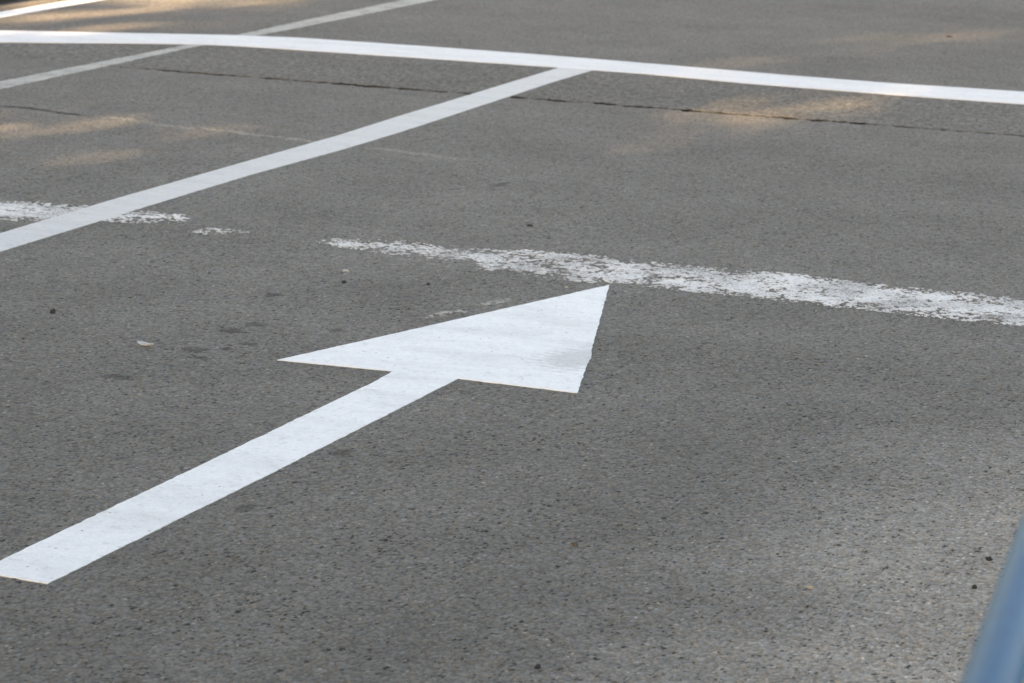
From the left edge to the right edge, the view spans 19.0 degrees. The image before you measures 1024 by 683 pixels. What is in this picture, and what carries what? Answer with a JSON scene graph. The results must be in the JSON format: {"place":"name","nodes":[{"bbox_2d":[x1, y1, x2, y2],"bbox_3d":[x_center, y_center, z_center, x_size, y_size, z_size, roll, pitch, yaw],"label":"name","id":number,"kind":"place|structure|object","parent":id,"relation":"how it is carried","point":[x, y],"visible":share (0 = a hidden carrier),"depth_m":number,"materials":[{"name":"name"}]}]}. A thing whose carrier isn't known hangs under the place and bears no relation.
{"place":"outdoors","nodes":[
{"label":"outdoors","id":0,"kind":"place"},
{"bbox_2d":[0,0,1023,682],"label":"road","id":1,"kind":"structure","parent":0,"point":[714,484],"depth_m":7.74,"materials":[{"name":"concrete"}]},
{"bbox_2d":[0,0,99,17],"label":"edge line","id":2,"kind":"object","parent":1,"relation":"on","point":[37,8],"visible":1,"depth_m":15.35,"materials":[{"name":"paint"}]},
{"bbox_2d":[137,340,153,345],"bbox_3d":[-0.912,0.005,7.633,0.050,0.011,0.027,8,14,29],"label":"dry leaf","id":3,"kind":"object","parent":1,"relation":"on","point":[143,343],"visible":1,"depth_m":7.64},
{"bbox_2d":[0,0,432,88],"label":"faded line","id":4,"kind":"object","parent":1,"relation":"on","point":[8,83],"visible":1,"depth_m":13.94,"materials":[{"name":"paint"}]},
{"bbox_2d":[0,67,591,251],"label":"lane line","id":5,"kind":"object","parent":1,"relation":"on","point":[36,231],"visible":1,"depth_m":10.62,"materials":[{"name":"paint"}]},
{"bbox_2d":[0,285,608,583],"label":"painted arrow","id":6,"kind":"object","parent":1,"relation":"on","point":[546,344],"visible":1,"depth_m":7.31,"materials":[{"name":"paint"}]},
{"bbox_2d":[424,309,465,317],"bbox_3d":[-0.181,-0.074,8.135,0.152,0.001,0.049,-10,17,-43],"label":"paint scuff","id":7,"kind":"object","parent":1,"relation":"on","point":[441,314],"visible":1,"depth_m":8.15,"materials":[{"name":"white paint"}]},
{"bbox_2d":[480,298,510,304],"bbox_3d":[-0.040,-0.108,8.311,0.039,0.001,0.119,13,17,43],"label":"paint scuff","id":8,"kind":"object","parent":1,"relation":"on","point":[498,301],"visible":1,"depth_m":8.31,"materials":[{"name":"white paint"}]},
{"bbox_2d":[0,201,1023,325],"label":"worn line","id":9,"kind":"object","parent":1,"relation":"on","point":[845,290],"visible":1,"depth_m":8.70,"materials":[{"name":"paint"}]},
{"bbox_2d":[0,30,1023,103],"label":"transverse line","id":10,"kind":"object","parent":1,"relation":"on","point":[526,59],"visible":1,"depth_m":13.74,"materials":[{"name":"paint"}]},
{"label":"near pavement","id":11,"kind":"structure","parent":0,"visible":0},
{"bbox_2d":[961,512,1023,682],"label":"guard rail","id":12,"kind":"object","parent":11,"relation":"on","point":[997,655],"visible":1,"depth_m":2.29,"materials":[{"name":"blue metal"}]},
{"label":"ground","id":13,"kind":"structure","parent":0,"visible":0},
{"bbox_2d":[0,0,19,3],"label":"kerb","id":14,"kind":"structure","parent":13,"relation":"on","point":[3,1],"depth_m":15.55,"materials":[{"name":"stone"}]}
]}

